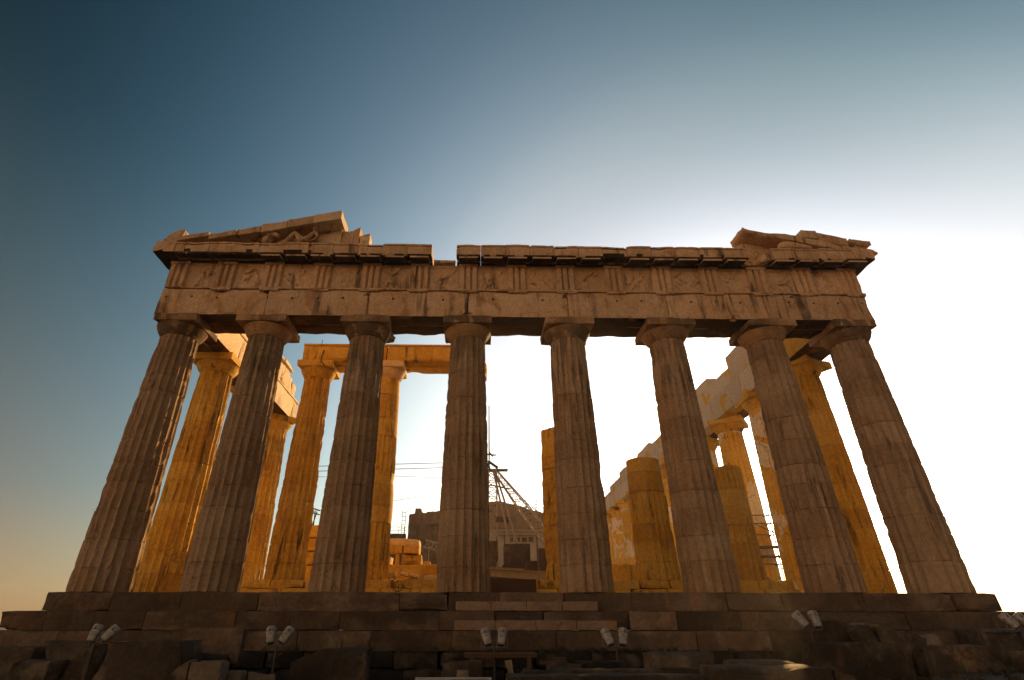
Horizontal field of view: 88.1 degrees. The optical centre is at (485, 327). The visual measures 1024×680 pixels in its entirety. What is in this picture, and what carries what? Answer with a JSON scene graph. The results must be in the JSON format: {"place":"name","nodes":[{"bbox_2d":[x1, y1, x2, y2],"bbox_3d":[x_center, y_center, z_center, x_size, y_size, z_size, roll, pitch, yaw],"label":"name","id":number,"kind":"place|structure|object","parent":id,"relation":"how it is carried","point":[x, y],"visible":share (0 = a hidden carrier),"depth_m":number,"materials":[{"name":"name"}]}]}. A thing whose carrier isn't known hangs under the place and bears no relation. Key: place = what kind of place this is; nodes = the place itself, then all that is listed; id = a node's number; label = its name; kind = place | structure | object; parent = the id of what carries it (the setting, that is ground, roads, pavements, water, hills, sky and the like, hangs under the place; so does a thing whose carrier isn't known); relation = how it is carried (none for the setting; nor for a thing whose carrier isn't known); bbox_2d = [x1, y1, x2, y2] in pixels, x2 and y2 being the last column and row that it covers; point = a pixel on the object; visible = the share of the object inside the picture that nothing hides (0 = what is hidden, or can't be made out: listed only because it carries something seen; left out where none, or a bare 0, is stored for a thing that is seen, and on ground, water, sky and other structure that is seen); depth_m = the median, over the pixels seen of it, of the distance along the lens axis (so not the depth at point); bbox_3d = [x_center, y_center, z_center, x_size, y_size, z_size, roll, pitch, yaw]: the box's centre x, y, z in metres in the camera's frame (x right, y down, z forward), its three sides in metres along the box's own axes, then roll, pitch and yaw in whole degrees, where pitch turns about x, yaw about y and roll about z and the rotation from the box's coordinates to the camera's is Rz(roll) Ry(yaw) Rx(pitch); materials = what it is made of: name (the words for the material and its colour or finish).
{"place":"outdoors","nodes":[
{"label":"outdoors","id":0,"kind":"place"},
{"bbox_2d":[0,646,45,679],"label":"stone block","id":1,"kind":"structure","parent":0,"point":[10,656],"depth_m":13.48,"materials":[{"name":"stone"}]},
{"bbox_2d":[5,659,69,679],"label":"stone block","id":2,"kind":"object","parent":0,"point":[46,669],"depth_m":12.58,"materials":[{"name":"stone"}]},
{"bbox_2d":[45,640,111,679],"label":"stone block","id":3,"kind":"structure","parent":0,"point":[86,658],"depth_m":13.32,"materials":[{"name":"stone"}]},
{"bbox_2d":[91,639,201,679],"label":"stone block","id":4,"kind":"structure","parent":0,"point":[152,659],"depth_m":12.82,"materials":[{"name":"stone"}]},
{"bbox_2d":[189,660,228,679],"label":"stone block","id":5,"kind":"object","parent":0,"point":[209,670],"depth_m":11.48,"materials":[{"name":"stone"}]},
{"bbox_2d":[247,672,275,679],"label":"stone block","id":6,"kind":"object","parent":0,"point":[254,676],"depth_m":11.87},
{"bbox_2d":[305,525,318,580],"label":"ruined wall","id":7,"kind":"structure","parent":0,"point":[313,539],"depth_m":26.00,"materials":[{"name":"stone"}]},
{"bbox_2d":[400,511,405,538],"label":"ladder mast","id":8,"kind":"object","parent":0,"point":[403,524],"visible":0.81,"depth_m":76.80,"materials":[{"name":"metal"}]},
{"bbox_2d":[456,670,467,676],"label":"stone block","id":9,"kind":"structure","parent":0,"point":[461,673],"depth_m":11.51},
{"bbox_2d":[490,559,495,566],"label":"stone block","id":10,"kind":"structure","parent":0,"point":[492,562],"depth_m":36.02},
{"bbox_2d":[489,541,497,560],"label":"stone block","id":11,"kind":"structure","parent":10,"relation":"on","point":[493,554],"depth_m":37.32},
{"bbox_2d":[490,577,515,578],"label":"support block","id":12,"kind":"structure","parent":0,"point":[500,578],"depth_m":28.17,"materials":[{"name":"stone"}]},
{"bbox_2d":[490,567,522,569],"bbox_3d":[0.900,13.007,28.576,2.250,0.212,0.500,1,-29,-1],"label":"plank","id":13,"kind":"object","parent":12,"relation":"on","point":[508,568],"visible":0.36,"depth_m":28.36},
{"bbox_2d":[504,659,513,672],"bbox_3d":[0.603,8.092,12.153,0.328,0.810,0.126,1,-29,-1],"label":"stone block","id":14,"kind":"object","parent":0,"point":[509,665],"depth_m":12.25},
{"bbox_2d":[0,627,1023,679],"bbox_3d":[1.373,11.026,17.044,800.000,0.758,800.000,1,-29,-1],"label":"ground","id":15,"kind":"structure","parent":0,"point":[987,675],"depth_m":13.30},
{"bbox_2d":[86,624,120,642],"bbox_3d":[-10.280,8.698,14.010,0.776,1.510,0.338,1,-29,-1],"label":"floodlight","id":16,"kind":"object","parent":15,"relation":"on","point":[114,630],"visible":0.76,"depth_m":14.19,"materials":[{"name":"white paint"}]},
{"bbox_2d":[165,660,196,679],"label":"stone block","id":17,"kind":"object","parent":15,"relation":"on","point":[181,672],"depth_m":11.44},
{"bbox_2d":[226,670,245,679],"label":"stone block","id":18,"kind":"object","parent":15,"relation":"on","point":[235,675],"depth_m":11.87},
{"bbox_2d":[263,625,294,674],"bbox_3d":[-5.573,8.758,14.073,0.772,1.470,0.338,1,-29,-1],"label":"floodlight","id":19,"kind":"object","parent":15,"relation":"on","point":[285,636],"visible":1,"depth_m":14.19,"materials":[{"name":"white paint"}]},
{"bbox_2d":[288,647,372,679],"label":"stone block","id":20,"kind":"object","parent":15,"relation":"on","point":[348,663],"depth_m":12.81,"materials":[{"name":"stone"}]},
{"bbox_2d":[329,635,343,647],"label":"stone block","id":21,"kind":"structure","parent":20,"relation":"on","point":[336,641],"depth_m":13.40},
{"bbox_2d":[415,677,491,679],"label":"information board","id":22,"kind":"object","parent":15,"relation":"on","point":[453,678],"visible":1,"depth_m":5.69,"materials":[{"name":"metal"}]},
{"bbox_2d":[440,659,481,676],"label":"stone block","id":23,"kind":"structure","parent":15,"relation":"on","point":[472,667],"depth_m":12.43,"materials":[{"name":"stone"}]},
{"bbox_2d":[480,627,507,679],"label":"floodlight","id":24,"kind":"object","parent":15,"relation":"on","point":[487,636],"visible":0.96,"depth_m":14.25,"materials":[{"name":"white paint"}]},
{"bbox_2d":[464,652,536,667],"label":"wooden walkway","id":25,"kind":"structure","parent":15,"relation":"on","point":[473,655],"depth_m":13.85,"materials":[{"name":"wood"}]},
{"bbox_2d":[0,592,1023,679],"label":"temple steps","id":26,"kind":"structure","parent":15,"relation":"on","point":[413,626],"depth_m":16.18,"materials":[{"name":"stone"}]},
{"bbox_2d":[66,312,216,591],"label":"column","id":27,"kind":"structure","parent":26,"relation":"on","point":[110,556],"depth_m":19.39,"materials":[{"name":"stone"}]},
{"bbox_2d":[133,352,240,591],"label":"column","id":28,"kind":"structure","parent":26,"relation":"on","point":[166,551],"depth_m":22.78,"materials":[{"name":"stone"}]},
{"bbox_2d":[179,627,249,663],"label":"stone block","id":29,"kind":"structure","parent":26,"relation":"on","point":[229,641],"depth_m":15.06,"materials":[{"name":"stone"}]},
{"bbox_2d":[178,313,299,591],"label":"column","id":30,"kind":"structure","parent":26,"relation":"on","point":[217,557],"depth_m":19.45,"materials":[{"name":"stone"}]},
{"bbox_2d":[241,413,295,588],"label":"column","id":31,"kind":"structure","parent":26,"relation":"on","point":[258,545],"depth_m":30.78,"materials":[{"name":"stone"}]},
{"bbox_2d":[308,314,395,591],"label":"column","id":32,"kind":"structure","parent":26,"relation":"on","point":[340,559],"depth_m":19.48,"materials":[{"name":"stone"}]},
{"bbox_2d":[390,527,405,564],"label":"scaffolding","id":33,"kind":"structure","parent":26,"relation":"on","point":[398,535],"depth_m":76.87,"materials":[{"name":"metal"}]},
{"bbox_2d":[435,315,491,593],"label":"column","id":34,"kind":"structure","parent":26,"relation":"on","point":[463,559],"depth_m":19.52,"materials":[{"name":"stone"}]},
{"bbox_2d":[262,645,795,651],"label":"stone blocks","id":35,"kind":"object","parent":26,"relation":"on","point":[436,649],"visible":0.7,"depth_m":15.14,"materials":[{"name":"stone"}]},
{"bbox_2d":[540,316,614,592],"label":"column","id":36,"kind":"structure","parent":26,"relation":"on","point":[585,564],"depth_m":19.61,"materials":[{"name":"stone"}]},
{"bbox_2d":[606,514,615,563],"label":"column","id":37,"kind":"structure","parent":26,"relation":"on","point":[610,529],"depth_m":62.16,"materials":[{"name":"stone"}]},
{"bbox_2d":[607,507,625,563],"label":"column","id":38,"kind":"structure","parent":26,"relation":"on","point":[614,513],"depth_m":58.50,"materials":[{"name":"stone"}]},
{"bbox_2d":[605,338,829,513],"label":"flank beam","id":39,"kind":"structure","parent":38,"relation":"on","point":[719,397],"depth_m":32.77,"materials":[{"name":"stone"}]},
{"bbox_2d":[617,499,635,564],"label":"column","id":40,"kind":"structure","parent":26,"relation":"on","point":[624,507],"depth_m":54.67,"materials":[{"name":"stone"}]},
{"bbox_2d":[661,468,681,578],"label":"column","id":41,"kind":"structure","parent":26,"relation":"on","point":[664,479],"depth_m":43.55,"materials":[{"name":"stone"}]},
{"bbox_2d":[635,317,741,592],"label":"column","id":42,"kind":"structure","parent":26,"relation":"on","point":[706,560],"depth_m":19.70,"materials":[{"name":"stone"}]},
{"bbox_2d":[152,240,874,338],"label":"front entablature","id":43,"kind":"structure","parent":42,"relation":"on","point":[418,289],"depth_m":23.16,"materials":[{"name":"stone"}]},
{"bbox_2d":[165,229,187,240],"bbox_3d":[-13.669,-3.841,23.618,0.815,0.994,0.846,1,-29,-1],"label":"corner ornament stump","id":44,"kind":"object","parent":43,"relation":"on","point":[179,232],"visible":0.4,"depth_m":23.32,"materials":[{"name":"stone"}]},
{"bbox_2d":[163,211,371,244],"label":"pediment","id":45,"kind":"structure","parent":43,"relation":"on","point":[332,227],"depth_m":23.83,"materials":[{"name":"stone"}]},
{"bbox_2d":[261,232,279,242],"bbox_3d":[-9.585,-3.986,23.741,0.806,0.703,0.503,1,-29,-1],"label":"statue","id":46,"kind":"object","parent":43,"relation":"on","point":[269,238],"visible":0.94,"depth_m":23.57,"materials":[{"name":"stone"}]},
{"bbox_2d":[282,226,318,242],"bbox_3d":[-8.447,-4.103,23.840,2.207,1.111,0.670,1,-29,-1],"label":"statue","id":47,"kind":"object","parent":43,"relation":"on","point":[312,236],"visible":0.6,"depth_m":23.57,"materials":[{"name":"stone"}]},
{"bbox_2d":[777,241,811,248],"bbox_3d":[13.975,-3.712,23.919,1.426,0.470,0.413,-5,-29,9],"label":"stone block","id":48,"kind":"object","parent":43,"relation":"on","point":[787,244],"visible":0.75,"depth_m":23.79,"materials":[{"name":"stone"}]},
{"bbox_2d":[730,227,877,261],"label":"pediment","id":49,"kind":"structure","parent":43,"relation":"on","point":[757,244],"depth_m":24.01,"materials":[{"name":"stone"}]},
{"bbox_2d":[706,436,719,468],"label":"column","id":50,"kind":"structure","parent":26,"relation":"on","point":[713,443],"depth_m":36.82,"materials":[{"name":"stone"}]},
{"bbox_2d":[707,415,781,579],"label":"column","id":51,"kind":"structure","parent":26,"relation":"on","point":[728,431],"depth_m":32.14,"materials":[{"name":"stone"}]},
{"bbox_2d":[752,512,784,579],"bbox_3d":[16.051,13.616,29.940,4.400,5.600,2.929,1,-29,-1],"label":"scaffold","id":52,"kind":"object","parent":26,"relation":"on","point":[770,547],"visible":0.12,"depth_m":29.28,"materials":[{"name":"metal"}]},
{"bbox_2d":[734,391,804,592],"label":"column","id":53,"kind":"structure","parent":26,"relation":"on","point":[748,402],"depth_m":27.61,"materials":[{"name":"stone"}]},
{"bbox_2d":[728,318,868,593],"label":"column","id":54,"kind":"structure","parent":26,"relation":"on","point":[826,558],"depth_m":19.81,"materials":[{"name":"stone"}]},
{"bbox_2d":[791,354,897,592],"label":"column","id":55,"kind":"structure","parent":26,"relation":"on","point":[808,370],"depth_m":23.16,"materials":[{"name":"stone"}]},
{"bbox_2d":[808,319,976,593],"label":"column","id":56,"kind":"structure","parent":26,"relation":"on","point":[926,549],"depth_m":19.89,"materials":[{"name":"stone"}]},
{"bbox_2d":[540,661,554,663],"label":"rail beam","id":57,"kind":"structure","parent":15,"relation":"on","point":[547,662],"depth_m":13.93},
{"bbox_2d":[600,627,629,659],"bbox_3d":[3.531,8.859,14.205,0.756,1.430,0.338,1,-29,-1],"label":"floodlight","id":58,"kind":"object","parent":15,"relation":"on","point":[608,639],"visible":0.99,"depth_m":14.32,"materials":[{"name":"white paint"}]},
{"bbox_2d":[642,651,713,667],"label":"stone block","id":59,"kind":"structure","parent":15,"relation":"on","point":[653,659],"depth_m":12.62,"materials":[{"name":"stone"}]},
{"bbox_2d":[791,610,822,641],"bbox_3d":[8.961,8.749,14.435,0.761,1.850,0.338,1,-29,-1],"label":"floodlight","id":60,"kind":"object","parent":15,"relation":"on","point":[797,616],"visible":0.99,"depth_m":14.65,"materials":[{"name":"white paint"}]},
{"bbox_2d":[811,620,867,642],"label":"stone block","id":61,"kind":"structure","parent":15,"relation":"on","point":[833,631],"depth_m":15.09,"materials":[{"name":"stone"}]},
{"bbox_2d":[848,623,878,627],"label":"stone block","id":62,"kind":"structure","parent":61,"relation":"on","point":[871,625],"depth_m":15.31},
{"bbox_2d":[832,670,854,679],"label":"stone block","id":63,"kind":"structure","parent":15,"relation":"on","point":[836,675],"depth_m":10.36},
{"bbox_2d":[800,641,915,679],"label":"stone block","id":64,"kind":"structure","parent":15,"relation":"on","point":[870,660],"depth_m":13.68,"materials":[{"name":"stone"}]},
{"bbox_2d":[846,625,877,641],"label":"stone block","id":65,"kind":"structure","parent":64,"relation":"on","point":[860,633],"depth_m":14.46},
{"bbox_2d":[912,645,1005,677],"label":"stone block","id":66,"kind":"structure","parent":15,"relation":"on","point":[929,661],"depth_m":14.08,"materials":[{"name":"stone"}]},
{"bbox_2d":[918,634,942,644],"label":"stone block","id":67,"kind":"structure","parent":66,"relation":"on","point":[932,639],"depth_m":14.69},
{"bbox_2d":[954,628,1023,669],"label":"stone block","id":68,"kind":"structure","parent":15,"relation":"on","point":[1001,640],"depth_m":14.84,"materials":[{"name":"stone"}]},
{"bbox_2d":[998,611,1023,641],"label":"floodlight","id":69,"kind":"object","parent":15,"relation":"on","point":[1015,620],"visible":1,"depth_m":14.82,"materials":[{"name":"white paint"}]},
{"bbox_2d":[1006,650,1023,672],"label":"stone block","id":70,"kind":"structure","parent":15,"relation":"on","point":[1017,658],"depth_m":13.68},
{"bbox_2d":[0,0,1023,620],"label":"sky","id":71,"kind":"structure","parent":0,"point":[897,126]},
{"bbox_2d":[490,579,535,592],"bbox_3d":[0.836,10.115,20.548,2.220,0.610,0.540,1,-29,-1],"label":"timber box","id":72,"kind":"object","parent":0,"point":[510,585],"visible":0.56,"depth_m":20.39,"materials":[{"name":"wood"}]},
{"bbox_2d":[502,565,524,569],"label":"stone block","id":73,"kind":"structure","parent":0,"point":[515,566],"depth_m":39.59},
{"bbox_2d":[503,544,529,564],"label":"stone block","id":74,"kind":"structure","parent":73,"relation":"on","point":[516,554],"depth_m":40.94,"materials":[{"name":"stone"}]},
{"bbox_2d":[525,561,536,570],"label":"stone block","id":75,"kind":"structure","parent":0,"point":[531,565],"depth_m":36.90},
{"bbox_2d":[525,500,542,512],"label":"scaffold railing","id":76,"kind":"object","parent":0,"point":[535,508],"visible":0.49,"depth_m":78.31,"materials":[{"name":"metal"}]},
{"bbox_2d":[537,548,546,571],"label":"stone block","id":77,"kind":"structure","parent":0,"point":[541,561],"depth_m":35.31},
{"bbox_2d":[546,664,581,669],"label":"stone block","id":78,"kind":"structure","parent":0,"point":[562,666],"depth_m":11.79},
{"bbox_2d":[555,657,566,664],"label":"stone block","id":79,"kind":"structure","parent":78,"relation":"on","point":[559,661],"depth_m":11.94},
{"bbox_2d":[521,668,658,673],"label":"stone block","id":80,"kind":"structure","parent":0,"point":[607,670],"depth_m":11.28,"materials":[{"name":"stone"}]},
{"bbox_2d":[575,660,629,668],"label":"stone block","id":81,"kind":"structure","parent":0,"point":[604,664],"depth_m":13.27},
{"bbox_2d":[505,673,704,679],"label":"stone block","id":82,"kind":"structure","parent":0,"point":[604,676],"depth_m":10.45,"materials":[{"name":"stone"}]},
{"bbox_2d":[655,666,699,673],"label":"stone block","id":83,"kind":"structure","parent":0,"point":[678,669],"depth_m":11.20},
{"bbox_2d":[722,659,794,665],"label":"stone block","id":84,"kind":"structure","parent":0,"point":[774,662],"depth_m":11.49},
{"bbox_2d":[698,664,832,679],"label":"stone block","id":85,"kind":"structure","parent":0,"point":[758,672],"depth_m":10.25,"materials":[{"name":"stone"}]},
{"bbox_2d":[871,628,926,675],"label":"stone block","id":86,"kind":"structure","parent":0,"point":[907,643],"depth_m":14.68,"materials":[{"name":"stone"}]},
{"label":"temple floor","id":87,"kind":"structure","parent":0,"visible":0},
{"bbox_2d":[388,565,436,580],"bbox_3d":[-3.691,12.779,26.435,3.428,1.675,1.545,1,-29,-1],"label":"marble ledge","id":88,"kind":"object","parent":87,"relation":"on","point":[422,571],"visible":0.2,"depth_m":26.05,"materials":[{"name":"stone"}]},
{"bbox_2d":[395,554,399,564],"bbox_3d":[-4.502,11.866,27.047,0.248,0.581,0.314,1,-29,-1],"label":"stone post","id":89,"kind":"object","parent":88,"relation":"on","point":[397,559],"visible":0.84,"depth_m":26.95,"materials":[{"name":"stone"}]},
{"bbox_2d":[390,546,403,553],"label":"marble block","id":90,"kind":"structure","parent":89,"relation":"on","point":[396,549],"depth_m":27.02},
{"bbox_2d":[401,554,421,564],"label":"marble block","id":91,"kind":"structure","parent":88,"relation":"on","point":[411,559],"depth_m":26.91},
{"bbox_2d":[403,546,420,554],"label":"marble block","id":92,"kind":"structure","parent":91,"relation":"on","point":[412,550],"depth_m":27.04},
{"bbox_2d":[390,538,420,548],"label":"marble block","id":93,"kind":"structure","parent":92,"relation":"on","point":[401,542],"depth_m":27.23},
{"bbox_2d":[423,539,437,560],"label":"steel truss","id":94,"kind":"object","parent":87,"relation":"on","point":[431,548],"visible":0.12,"depth_m":46.51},
{"bbox_2d":[318,415,544,566],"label":"derrick crane","id":95,"kind":"object","parent":87,"relation":"on","point":[497,478],"visible":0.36,"depth_m":52.07,"materials":[{"name":"beige paint"}]},
{"bbox_2d":[407,501,543,564],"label":"ruined cross wall","id":96,"kind":"structure","parent":87,"relation":"on","point":[422,526],"depth_m":77.93,"materials":[{"name":"stone"}]},
{"bbox_2d":[489,529,544,566],"bbox_3d":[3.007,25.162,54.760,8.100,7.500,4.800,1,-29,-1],"label":"site cabin","id":97,"kind":"object","parent":87,"relation":"on","point":[530,537],"visible":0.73,"depth_m":54.46,"materials":[{"name":"metal"}]},
{"bbox_2d":[240,579,800,592],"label":"porch steps","id":98,"kind":"structure","parent":87,"relation":"on","point":[671,586],"depth_m":21.66,"materials":[{"name":"stone"}]},
{"bbox_2d":[263,359,340,580],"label":"column","id":99,"kind":"structure","parent":98,"relation":"on","point":[287,556],"depth_m":24.21,"materials":[{"name":"stone"}]},
{"bbox_2d":[366,360,406,579],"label":"column","id":100,"kind":"structure","parent":98,"relation":"on","point":[394,374],"depth_m":24.42,"materials":[{"name":"stone"}]},
{"bbox_2d":[303,340,449,373],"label":"porch beam","id":101,"kind":"structure","parent":100,"relation":"on","point":[426,359],"depth_m":27.16,"materials":[{"name":"stone"}]},
{"bbox_2d":[388,573,395,579],"bbox_3d":[-4.251,11.379,24.054,0.340,0.420,0.300,1,-29,-1],"label":"fragment","id":102,"kind":"object","parent":98,"relation":"on","point":[391,575],"visible":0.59,"depth_m":24.02,"materials":[{"name":"orange stone"}]},
{"bbox_2d":[424,575,436,579],"bbox_3d":[-2.408,11.235,23.669,0.730,0.305,0.668,1,-29,-1],"label":"marble fragment","id":103,"kind":"object","parent":98,"relation":"on","point":[430,577],"visible":0.42,"depth_m":23.40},
{"bbox_2d":[541,427,559,579],"bbox_3d":[3.440,8.023,24.477,1.705,6.696,1.717,1,-29,-1],"label":"column stump","id":104,"kind":"object","parent":98,"relation":"on","point":[550,516],"visible":0.46,"depth_m":23.92,"materials":[{"name":"stone"}]},
{"bbox_2d":[626,457,681,579],"bbox_3d":[7.534,8.697,24.192,1.859,5.246,1.857,1,-29,-1],"label":"column stump","id":105,"kind":"object","parent":98,"relation":"on","point":[655,550],"visible":0.98,"depth_m":23.51,"materials":[{"name":"stone"}]},
{"bbox_2d":[713,465,766,580],"bbox_3d":[11.397,8.884,24.165,1.594,4.896,1.590,1,-29,-1],"label":"column stump","id":106,"kind":"object","parent":98,"relation":"on","point":[745,547],"visible":0.69,"depth_m":23.51,"materials":[{"name":"stone"}]},
{"bbox_2d":[612,564,630,579],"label":"wall block","id":107,"kind":"structure","parent":87,"relation":"on","point":[621,572],"depth_m":27.28,"materials":[{"name":"stone"}]},
{"bbox_2d":[630,564,636,579],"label":"wall block","id":108,"kind":"structure","parent":87,"relation":"on","point":[633,571],"depth_m":27.39,"materials":[{"name":"stone"}]},
{"bbox_3d":[-3.471,11.805,24.569,0.726,0.332,0.670,1,-29,-1],"label":"marble fragment","id":109,"kind":"object","parent":87,"relation":"on","visible":0},
{"bbox_2d":[400,572,419,578],"bbox_3d":[-3.524,11.492,24.577,0.932,0.293,0.601,1,-29,-1],"label":"marble fragment","id":110,"kind":"object","parent":109,"relation":"on","point":[408,574],"visible":0.97,"depth_m":24.34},
{"bbox_3d":[-13.196,8.275,27.390,2.071,10.430,2.065,9,-30,-16],"label":"column","id":111,"kind":"object","parent":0,"visible":0},
{"bbox_2d":[197,333,298,417],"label":"flank beam","id":112,"kind":"structure","parent":111,"relation":"on","point":[286,402],"depth_m":31.55,"materials":[{"name":"stone"}]},
{"bbox_3d":[2.810,13.049,26.249,0.610,1.006,0.420,1,-29,-1],"label":"support block","id":113,"kind":"object","parent":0,"visible":0},
{"bbox_2d":[489,568,545,579],"bbox_3d":[1.512,12.353,26.549,3.600,0.596,0.400,1,-29,-1],"label":"steel girder","id":114,"kind":"object","parent":113,"relation":"on","point":[515,573],"visible":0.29,"depth_m":26.49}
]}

